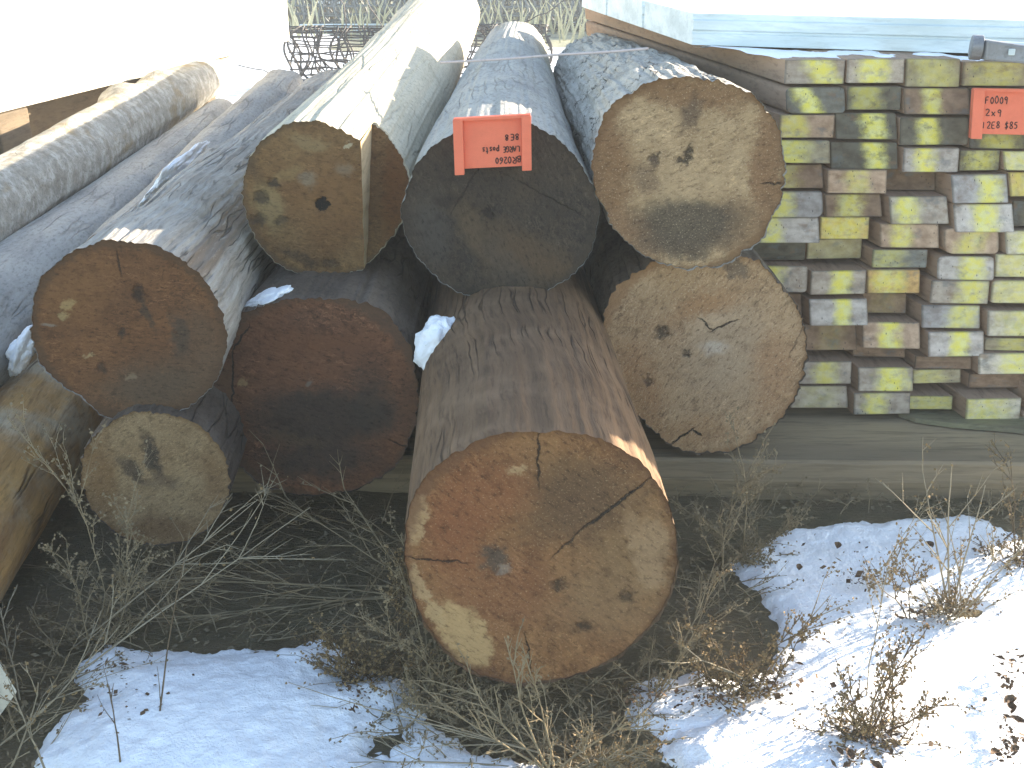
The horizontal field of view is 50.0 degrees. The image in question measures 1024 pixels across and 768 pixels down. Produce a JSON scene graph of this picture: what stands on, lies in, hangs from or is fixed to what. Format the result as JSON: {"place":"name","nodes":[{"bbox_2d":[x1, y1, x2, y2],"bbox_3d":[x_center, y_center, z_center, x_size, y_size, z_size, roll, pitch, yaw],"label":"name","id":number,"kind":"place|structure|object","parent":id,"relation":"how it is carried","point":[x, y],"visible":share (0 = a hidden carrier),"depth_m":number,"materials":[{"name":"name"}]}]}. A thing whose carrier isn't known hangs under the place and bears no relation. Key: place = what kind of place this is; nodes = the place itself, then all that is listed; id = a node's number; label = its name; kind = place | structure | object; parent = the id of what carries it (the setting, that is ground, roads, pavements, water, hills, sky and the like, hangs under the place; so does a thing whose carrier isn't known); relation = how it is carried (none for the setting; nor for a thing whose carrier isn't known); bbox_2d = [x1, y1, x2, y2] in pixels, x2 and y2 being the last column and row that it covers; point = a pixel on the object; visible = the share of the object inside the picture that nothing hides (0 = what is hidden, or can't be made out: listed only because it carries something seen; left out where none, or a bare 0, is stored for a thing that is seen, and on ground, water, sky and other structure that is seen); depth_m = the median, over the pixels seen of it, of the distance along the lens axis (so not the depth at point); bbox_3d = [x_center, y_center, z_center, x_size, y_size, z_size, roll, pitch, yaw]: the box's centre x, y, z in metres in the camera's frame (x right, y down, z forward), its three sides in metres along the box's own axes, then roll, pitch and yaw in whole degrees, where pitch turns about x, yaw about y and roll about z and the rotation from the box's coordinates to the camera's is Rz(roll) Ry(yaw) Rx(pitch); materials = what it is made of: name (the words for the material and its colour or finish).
{"place":"outdoors","nodes":[
{"label":"outdoors","id":0,"kind":"place"},
{"bbox_2d":[0,0,1023,767],"bbox_3d":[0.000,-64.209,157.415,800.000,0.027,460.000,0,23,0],"label":"ground","id":1,"kind":"structure","parent":0,"point":[26,594],"depth_m":2.67,"materials":[{"name":"soil"}]},
{"bbox_2d":[0,107,31,154],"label":"bearer block","id":2,"kind":"object","parent":1,"relation":"on","point":[15,129],"depth_m":5.16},
{"bbox_2d":[24,77,141,137],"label":"brown beam","id":3,"kind":"structure","parent":2,"relation":"on","point":[44,115],"depth_m":6.06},
{"bbox_2d":[0,353,103,602],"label":"log","id":4,"kind":"object","parent":1,"relation":"on","point":[30,495],"visible":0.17,"depth_m":2.86,"materials":[{"name":"wood"}]},
{"bbox_2d":[0,98,231,386],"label":"log","id":5,"kind":"object","parent":4,"relation":"on","point":[32,252],"visible":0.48,"depth_m":3.90,"materials":[{"name":"wood"}]},
{"bbox_2d":[0,56,233,241],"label":"log","id":6,"kind":"object","parent":5,"relation":"on","point":[44,172],"visible":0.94,"depth_m":4.82,"materials":[{"name":"wood"}]},
{"bbox_2d":[83,69,302,243],"bbox_3d":[-1.352,-1.045,5.076,0.285,0.289,2.963,0,26,1],"label":"log","id":7,"kind":"object","parent":4,"relation":"on","point":[269,89],"visible":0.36,"depth_m":5.36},
{"bbox_2d":[0,574,120,767],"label":"dry weed","id":8,"kind":"object","parent":1,"relation":"on","point":[30,722],"visible":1,"depth_m":2.16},
{"bbox_2d":[5,394,172,649],"bbox_3d":[-0.924,0.295,2.378,0.331,0.626,0.215,5,23,12],"label":"dry weed","id":9,"kind":"object","parent":1,"relation":"on","point":[118,574],"visible":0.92,"depth_m":2.42,"materials":[{"name":"plant"}]},
{"bbox_2d":[55,468,342,690],"bbox_3d":[-0.683,0.385,2.410,0.628,0.432,0.251,-4,23,-9],"label":"dry weed","id":10,"kind":"object","parent":1,"relation":"on","point":[176,563],"visible":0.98,"depth_m":2.38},
{"bbox_2d":[22,431,411,636],"bbox_3d":[-0.741,0.319,2.653,1.041,0.371,0.532,0,23,0],"label":"dry weed","id":11,"kind":"object","parent":1,"relation":"on","point":[198,580],"visible":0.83,"depth_m":2.64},
{"bbox_2d":[34,640,426,767],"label":"snow patch","id":12,"kind":"object","parent":1,"relation":"on","point":[242,708],"visible":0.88,"depth_m":2.21,"materials":[{"name":"snow"}]},
{"bbox_2d":[276,538,455,696],"bbox_3d":[-0.291,0.504,2.337,0.431,0.276,0.295,0,23,0],"label":"dry weed","id":13,"kind":"object","parent":1,"relation":"on","point":[339,661],"visible":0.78,"depth_m":2.33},
{"bbox_2d":[216,34,564,103],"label":"snow field","id":14,"kind":"structure","parent":1,"relation":"on","point":[269,58],"depth_m":12.43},
{"bbox_2d":[238,0,566,80],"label":"wire roll","id":15,"kind":"object","parent":14,"relation":"on","point":[483,29],"visible":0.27,"depth_m":10.74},
{"bbox_2d":[287,0,587,43],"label":"grass","id":16,"kind":"structure","parent":1,"relation":"on","point":[561,27],"depth_m":15.73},
{"bbox_2d":[288,0,590,30],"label":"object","id":17,"kind":"object","parent":1,"relation":"on","point":[328,6],"visible":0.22,"depth_m":16.56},
{"bbox_2d":[343,506,564,729],"bbox_3d":[-0.163,0.502,2.248,0.489,0.342,0.341,21,30,40],"label":"dry weed","id":18,"kind":"object","parent":1,"relation":"on","point":[410,683],"visible":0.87,"depth_m":2.25,"materials":[{"name":"plant"}]},
{"bbox_2d":[0,469,1023,767],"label":"dead weed mat","id":19,"kind":"object","parent":1,"relation":"on","point":[368,587],"visible":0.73,"depth_m":2.48,"materials":[{"name":"plant"}]},
{"bbox_2d":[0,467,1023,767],"bbox_3d":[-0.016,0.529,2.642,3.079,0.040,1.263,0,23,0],"label":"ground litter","id":20,"kind":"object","parent":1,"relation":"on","point":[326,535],"visible":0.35,"depth_m":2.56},
{"bbox_2d":[67,407,1023,501],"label":"skid timber","id":21,"kind":"object","parent":1,"relation":"on","point":[840,451],"visible":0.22,"depth_m":3.11,"materials":[{"name":"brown wood"}]},
{"bbox_2d":[79,386,246,545],"bbox_3d":[-0.943,-0.391,4.056,0.368,0.359,3.209,-1,23,-3],"label":"log","id":22,"kind":"object","parent":21,"relation":"on","point":[187,477],"visible":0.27,"depth_m":2.59,"materials":[{"name":"wood"}]},
{"bbox_2d":[29,68,339,418],"bbox_3d":[-0.915,-0.833,4.276,0.445,0.435,3.869,-1,22,-1],"label":"log","id":23,"kind":"object","parent":22,"relation":"on","point":[144,304],"visible":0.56,"depth_m":2.51,"materials":[{"name":"brown wood"}]},
{"bbox_2d":[213,222,433,496],"bbox_3d":[-0.491,-0.613,4.334,0.527,0.548,3.409,0,23,0],"label":"log","id":24,"kind":"object","parent":21,"relation":"on","point":[318,370],"visible":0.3,"depth_m":2.77,"materials":[{"name":"wood"}]},
{"bbox_2d":[240,0,479,272],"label":"log","id":25,"kind":"object","parent":24,"relation":"on","point":[329,169],"visible":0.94,"depth_m":2.92,"materials":[{"name":"brown wood"}]},
{"bbox_2d":[404,266,678,686],"bbox_3d":[-0.027,-0.344,3.748,0.542,0.562,3.615,-1,22,-3],"label":"log","id":26,"kind":"object","parent":21,"relation":"on","point":[537,498],"visible":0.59,"depth_m":2.11,"materials":[{"name":"brown wood"}]},
{"bbox_2d":[413,315,454,369],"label":"snow clump","id":27,"kind":"object","parent":26,"relation":"on","point":[430,336],"visible":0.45,"depth_m":2.66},
{"bbox_2d":[400,21,599,294],"bbox_3d":[-0.009,-1.036,4.094,0.493,0.454,3.048,0,24,1],"label":"log","id":28,"kind":"object","parent":26,"relation":"on","point":[470,231],"visible":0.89,"depth_m":2.73,"materials":[{"name":"grey wood"}]},
{"bbox_2d":[453,113,531,174],"bbox_3d":[-0.046,-0.562,2.578,0.184,0.142,0.022,0,23,0],"label":"price card","id":29,"kind":"object","parent":28,"relation":"attached to","point":[489,141],"visible":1,"depth_m":2.58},
{"bbox_2d":[583,198,808,454],"bbox_3d":[0.502,-0.649,4.339,0.573,0.590,3.013,0,22,-1],"label":"log","id":30,"kind":"object","parent":21,"relation":"on","point":[697,349],"visible":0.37,"depth_m":2.96,"materials":[{"name":"wood"}]},
{"bbox_2d":[553,33,786,270],"bbox_3d":[0.413,-0.916,3.770,0.487,0.483,2.338,0,20,-1],"label":"log","id":31,"kind":"object","parent":30,"relation":"on","point":[687,169],"visible":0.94,"depth_m":2.70,"materials":[{"name":"wood"}]},
{"bbox_2d":[790,384,847,407],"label":"board","id":32,"kind":"object","parent":21,"relation":"on","point":[821,396],"visible":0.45,"depth_m":3.31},
{"bbox_2d":[800,350,851,383],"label":"board","id":33,"kind":"object","parent":32,"relation":"on","point":[827,367],"visible":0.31,"depth_m":3.28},
{"bbox_2d":[803,320,856,349],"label":"board","id":34,"kind":"object","parent":33,"relation":"on","point":[842,337],"visible":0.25,"depth_m":3.26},
{"bbox_2d":[800,291,867,325],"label":"board","id":35,"kind":"object","parent":34,"relation":"on","point":[834,309],"visible":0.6,"depth_m":3.19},
{"bbox_2d":[797,258,865,294],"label":"board","id":36,"kind":"object","parent":35,"relation":"on","point":[837,276],"visible":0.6,"depth_m":3.16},
{"bbox_2d":[805,239,861,258],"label":"board","id":37,"kind":"object","parent":36,"relation":"on","point":[834,248],"visible":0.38,"depth_m":3.17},
{"bbox_2d":[818,214,868,238],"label":"board","id":38,"kind":"object","parent":37,"relation":"on","point":[843,227],"visible":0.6,"depth_m":3.10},
{"bbox_2d":[815,188,881,216],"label":"board","id":39,"kind":"object","parent":38,"relation":"on","point":[850,204],"visible":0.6,"depth_m":3.08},
{"bbox_2d":[818,165,886,192],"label":"board","id":40,"kind":"object","parent":39,"relation":"on","point":[854,180],"visible":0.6,"depth_m":3.05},
{"bbox_2d":[820,137,897,168],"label":"board","id":41,"kind":"object","parent":40,"relation":"on","point":[863,153],"visible":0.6,"depth_m":3.03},
{"bbox_2d":[831,109,896,138],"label":"board","id":42,"kind":"object","parent":41,"relation":"on","point":[864,124],"visible":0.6,"depth_m":3.00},
{"bbox_2d":[832,82,900,109],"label":"board","id":43,"kind":"object","parent":42,"relation":"on","point":[872,96],"visible":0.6,"depth_m":2.97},
{"bbox_2d":[799,48,903,82],"bbox_3d":[0.770,-1.278,3.993,0.156,0.066,2.361,-4,23,-9],"label":"board","id":44,"kind":"object","parent":43,"relation":"on","point":[864,69],"visible":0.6,"depth_m":2.94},
{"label":"board","id":45,"kind":"object","parent":33,"relation":"on","visible":0},
{"bbox_2d":[788,292,801,314],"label":"board","id":46,"kind":"object","parent":45,"relation":"on","point":[796,296],"visible":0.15,"depth_m":3.22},
{"bbox_2d":[763,260,807,291],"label":"board","id":47,"kind":"object","parent":46,"relation":"on","point":[791,275],"visible":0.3,"depth_m":3.17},
{"bbox_2d":[751,243,805,259],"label":"board","id":48,"kind":"object","parent":47,"relation":"on","point":[780,251],"visible":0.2,"depth_m":3.17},
{"bbox_2d":[760,217,819,242],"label":"board","id":49,"kind":"object","parent":48,"relation":"on","point":[792,230],"visible":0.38,"depth_m":3.11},
{"bbox_2d":[772,188,822,217],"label":"board","id":50,"kind":"object","parent":49,"relation":"on","point":[801,202],"visible":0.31,"depth_m":3.08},
{"bbox_2d":[782,163,822,187],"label":"board","id":51,"kind":"object","parent":50,"relation":"on","point":[803,175],"visible":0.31,"depth_m":3.06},
{"bbox_2d":[782,138,829,162],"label":"board","id":52,"kind":"object","parent":51,"relation":"on","point":[806,150],"visible":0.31,"depth_m":3.03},
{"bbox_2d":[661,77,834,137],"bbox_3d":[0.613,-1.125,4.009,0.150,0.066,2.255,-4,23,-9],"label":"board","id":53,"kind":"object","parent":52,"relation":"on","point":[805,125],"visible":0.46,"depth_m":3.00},
{"bbox_2d":[586,21,844,112],"bbox_3d":[0.623,-1.202,4.014,0.160,0.070,2.327,-4,23,-9],"label":"board","id":54,"kind":"object","parent":53,"relation":"on","point":[809,98],"visible":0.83,"depth_m":3.11,"materials":[{"name":"wood"}]},
{"bbox_2d":[585,8,844,83],"bbox_3d":[0.614,-1.269,3.979,0.161,0.066,2.317,-4,23,-9],"label":"board","id":55,"kind":"object","parent":54,"relation":"on","point":[808,70],"visible":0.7,"depth_m":3.12,"materials":[{"name":"wood"}]},
{"bbox_2d":[845,384,909,414],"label":"board","id":56,"kind":"object","parent":21,"relation":"on","point":[878,402],"visible":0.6,"depth_m":3.29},
{"bbox_2d":[837,350,912,390],"bbox_3d":[0.911,-0.448,4.304,0.165,0.080,2.330,-4,23,-9],"label":"board","id":57,"kind":"object","parent":56,"relation":"on","point":[871,373],"visible":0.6,"depth_m":3.27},
{"bbox_2d":[846,344,904,356],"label":"board","id":58,"kind":"object","parent":57,"relation":"on","point":[883,352],"visible":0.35,"depth_m":3.30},
{"bbox_2d":[856,313,919,348],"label":"board","id":59,"kind":"object","parent":58,"relation":"on","point":[891,330],"visible":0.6,"depth_m":3.21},
{"bbox_2d":[860,292,905,312],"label":"board","id":60,"kind":"object","parent":59,"relation":"on","point":[886,302],"visible":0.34,"depth_m":3.22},
{"bbox_2d":[847,258,919,292],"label":"board","id":61,"kind":"object","parent":60,"relation":"on","point":[892,280],"visible":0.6,"depth_m":3.15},
{"bbox_2d":[857,239,927,267],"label":"board","id":62,"kind":"object","parent":61,"relation":"on","point":[874,255],"visible":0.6,"depth_m":3.13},
{"bbox_2d":[867,216,938,247],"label":"board","id":63,"kind":"object","parent":62,"relation":"on","point":[882,233],"visible":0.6,"depth_m":3.10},
{"bbox_2d":[876,190,948,223],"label":"board","id":64,"kind":"object","parent":63,"relation":"on","point":[913,206],"visible":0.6,"depth_m":3.07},
{"bbox_2d":[885,169,934,189],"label":"board","id":65,"kind":"object","parent":64,"relation":"on","point":[898,180],"visible":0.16,"depth_m":3.11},
{"bbox_2d":[896,144,958,171],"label":"board","id":66,"kind":"object","parent":65,"relation":"on","point":[927,158],"visible":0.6,"depth_m":3.02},
{"bbox_2d":[886,110,967,144],"bbox_3d":[0.952,-1.119,4.022,0.191,0.077,2.306,-4,23,-9],"label":"board","id":67,"kind":"object","parent":66,"relation":"on","point":[931,129],"visible":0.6,"depth_m":2.99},
{"bbox_2d":[889,83,969,113],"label":"board","id":68,"kind":"object","parent":67,"relation":"on","point":[934,100],"visible":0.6,"depth_m":2.96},
{"bbox_2d":[872,50,959,86],"bbox_3d":[0.924,-1.265,3.971,0.145,0.076,2.331,-4,23,-9],"label":"board","id":69,"kind":"object","parent":68,"relation":"on","point":[931,71],"visible":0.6,"depth_m":2.94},
{"bbox_2d":[909,383,952,408],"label":"board","id":70,"kind":"object","parent":21,"relation":"on","point":[929,396],"visible":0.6,"depth_m":3.31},
{"bbox_2d":[898,357,959,382],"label":"board","id":71,"kind":"object","parent":70,"relation":"on","point":[930,375],"visible":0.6,"depth_m":3.28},
{"bbox_2d":[900,349,970,368],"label":"board","id":72,"kind":"object","parent":71,"relation":"on","point":[915,358],"visible":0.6,"depth_m":3.26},
{"bbox_2d":[918,326,983,356],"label":"board","id":73,"kind":"object","parent":72,"relation":"on","point":[943,342],"visible":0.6,"depth_m":3.21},
{"bbox_2d":[905,293,979,327],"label":"board","id":74,"kind":"object","parent":73,"relation":"on","point":[923,313],"visible":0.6,"depth_m":3.18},
{"bbox_2d":[914,268,989,303],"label":"board","id":75,"kind":"object","parent":74,"relation":"on","point":[932,289],"visible":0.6,"depth_m":3.15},
{"bbox_2d":[919,248,993,279],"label":"board","id":76,"kind":"object","parent":75,"relation":"on","point":[941,264],"visible":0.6,"depth_m":3.12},
{"bbox_2d":[938,224,998,253],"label":"board","id":77,"kind":"object","parent":76,"relation":"on","point":[951,241],"visible":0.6,"depth_m":3.09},
{"bbox_2d":[946,201,1013,231],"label":"board","id":78,"kind":"object","parent":77,"relation":"on","point":[980,217],"visible":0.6,"depth_m":3.06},
{"bbox_2d":[932,170,1007,202],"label":"board","id":79,"kind":"object","parent":78,"relation":"on","point":[979,186],"visible":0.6,"depth_m":3.04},
{"bbox_2d":[951,145,999,170],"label":"board","id":80,"kind":"object","parent":79,"relation":"on","point":[978,159],"visible":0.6,"depth_m":3.02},
{"bbox_2d":[958,114,1023,148],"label":"board","id":81,"kind":"object","parent":80,"relation":"on","point":[995,141],"visible":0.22,"depth_m":3.00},
{"bbox_2d":[959,85,1023,115],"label":"board","id":82,"kind":"object","parent":81,"relation":"on","point":[1013,87],"visible":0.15,"depth_m":2.96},
{"bbox_2d":[931,52,1023,85],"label":"board","id":83,"kind":"object","parent":82,"relation":"on","point":[983,73],"visible":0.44,"depth_m":2.92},
{"bbox_2d":[968,88,1023,138],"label":"price card","id":84,"kind":"object","parent":81,"relation":"attached to","point":[996,110],"visible":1,"depth_m":2.91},
{"bbox_2d":[898,409,1023,433],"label":"bark slab","id":85,"kind":"object","parent":21,"relation":"on","point":[950,418],"depth_m":3.28,"materials":[{"name":"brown wood"}]},
{"bbox_2d":[935,382,1020,418],"bbox_3d":[1.229,-0.370,4.333,0.170,0.075,2.378,-4,23,-9],"label":"board","id":86,"kind":"object","parent":21,"relation":"on","point":[988,403],"visible":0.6,"depth_m":3.28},
{"bbox_2d":[960,369,1023,387],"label":"board","id":87,"kind":"object","parent":86,"relation":"on","point":[970,378],"visible":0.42,"depth_m":3.29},
{"bbox_2d":[971,349,1023,373],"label":"board","id":88,"kind":"object","parent":87,"relation":"on","point":[998,362],"visible":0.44,"depth_m":3.23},
{"bbox_2d":[984,334,1023,350],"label":"board","id":89,"kind":"object","parent":88,"relation":"on","point":[1011,343],"visible":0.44,"depth_m":3.21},
{"bbox_2d":[977,301,1023,335],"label":"board","id":90,"kind":"object","parent":89,"relation":"on","point":[1001,319],"visible":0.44,"depth_m":3.18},
{"bbox_2d":[386,671,744,767],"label":"snow patch","id":91,"kind":"object","parent":1,"relation":"on","point":[688,721],"visible":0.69,"depth_m":2.23,"materials":[{"name":"snow"}]},
{"bbox_2d":[411,616,692,767],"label":"dry weed","id":92,"kind":"object","parent":91,"relation":"on","point":[531,762],"visible":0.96,"depth_m":2.06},
{"bbox_2d":[613,486,754,698],"bbox_3d":[0.429,0.463,2.380,0.198,0.313,0.505,15,27,31],"label":"dry weed","id":93,"kind":"object","parent":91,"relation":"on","point":[684,650],"visible":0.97,"depth_m":2.32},
{"bbox_2d":[544,695,668,767],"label":"dry weed","id":94,"kind":"object","parent":1,"relation":"on","point":[596,763],"visible":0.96,"depth_m":2.08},
{"bbox_2d":[585,607,824,716],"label":"dry weed","id":95,"kind":"object","parent":1,"relation":"on","point":[745,689],"visible":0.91,"depth_m":2.29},
{"bbox_2d":[668,406,820,589],"bbox_3d":[0.562,0.260,2.720,0.355,0.432,0.270,19,29,38],"label":"dry weed","id":96,"kind":"object","parent":1,"relation":"on","point":[744,555],"visible":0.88,"depth_m":2.75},
{"bbox_2d":[656,515,1023,767],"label":"snow patch","id":97,"kind":"object","parent":1,"relation":"on","point":[959,661],"visible":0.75,"depth_m":2.42,"materials":[{"name":"snow"}]},
{"bbox_2d":[81,512,1023,767],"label":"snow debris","id":98,"kind":"object","parent":97,"relation":"on","point":[930,744],"visible":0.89,"depth_m":2.28,"materials":[{"name":"brown plant"}]},
{"bbox_2d":[792,622,981,765],"bbox_3d":[0.734,0.581,2.135,0.321,0.284,0.202,-9,24,-20],"label":"dry weed","id":99,"kind":"object","parent":97,"relation":"on","point":[861,723],"visible":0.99,"depth_m":2.15,"materials":[{"name":"plant"}]},
{"bbox_2d":[875,439,1023,629],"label":"dry weed","id":100,"kind":"object","parent":97,"relation":"on","point":[951,599],"visible":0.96,"depth_m":2.55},
{"bbox_2d":[957,433,1023,571],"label":"dry weed","id":101,"kind":"object","parent":97,"relation":"on","point":[1018,543],"visible":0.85,"depth_m":2.79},
{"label":"bearer block","id":102,"kind":"object","parent":1,"relation":"on","visible":0},
{"bbox_2d":[0,0,289,111],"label":"squared timber","id":103,"kind":"object","parent":102,"relation":"on","point":[35,70],"visible":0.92,"depth_m":6.04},
{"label":"board","id":104,"kind":"object","parent":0,"visible":0},
{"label":"board","id":105,"kind":"object","parent":104,"relation":"on","visible":0},
{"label":"board","id":106,"kind":"object","parent":105,"relation":"on","visible":0},
{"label":"board","id":107,"kind":"object","parent":106,"relation":"on","visible":0},
{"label":"board","id":108,"kind":"object","parent":107,"relation":"on","visible":0},
{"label":"board","id":109,"kind":"object","parent":108,"relation":"on","visible":0},
{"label":"board","id":110,"kind":"object","parent":109,"relation":"on","visible":0},
{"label":"board","id":111,"kind":"object","parent":110,"relation":"on","visible":0},
{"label":"board","id":112,"kind":"object","parent":111,"relation":"on","visible":0},
{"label":"board","id":113,"kind":"object","parent":112,"relation":"on","visible":0},
{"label":"board","id":114,"kind":"object","parent":113,"relation":"on","visible":0},
{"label":"board","id":115,"kind":"object","parent":114,"relation":"on","visible":0},
{"bbox_2d":[607,0,1023,27],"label":"steel channel","id":116,"kind":"object","parent":115,"relation":"on","point":[630,11],"visible":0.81,"depth_m":3.68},
{"bbox_2d":[644,1,1023,52],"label":"steel channel","id":117,"kind":"object","parent":115,"relation":"on","point":[897,28],"visible":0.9,"depth_m":3.13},
{"bbox_2d":[968,35,1023,63],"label":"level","id":118,"kind":"object","parent":117,"relation":"on","point":[981,47],"visible":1,"depth_m":2.78,"materials":[{"name":"grey metal"}]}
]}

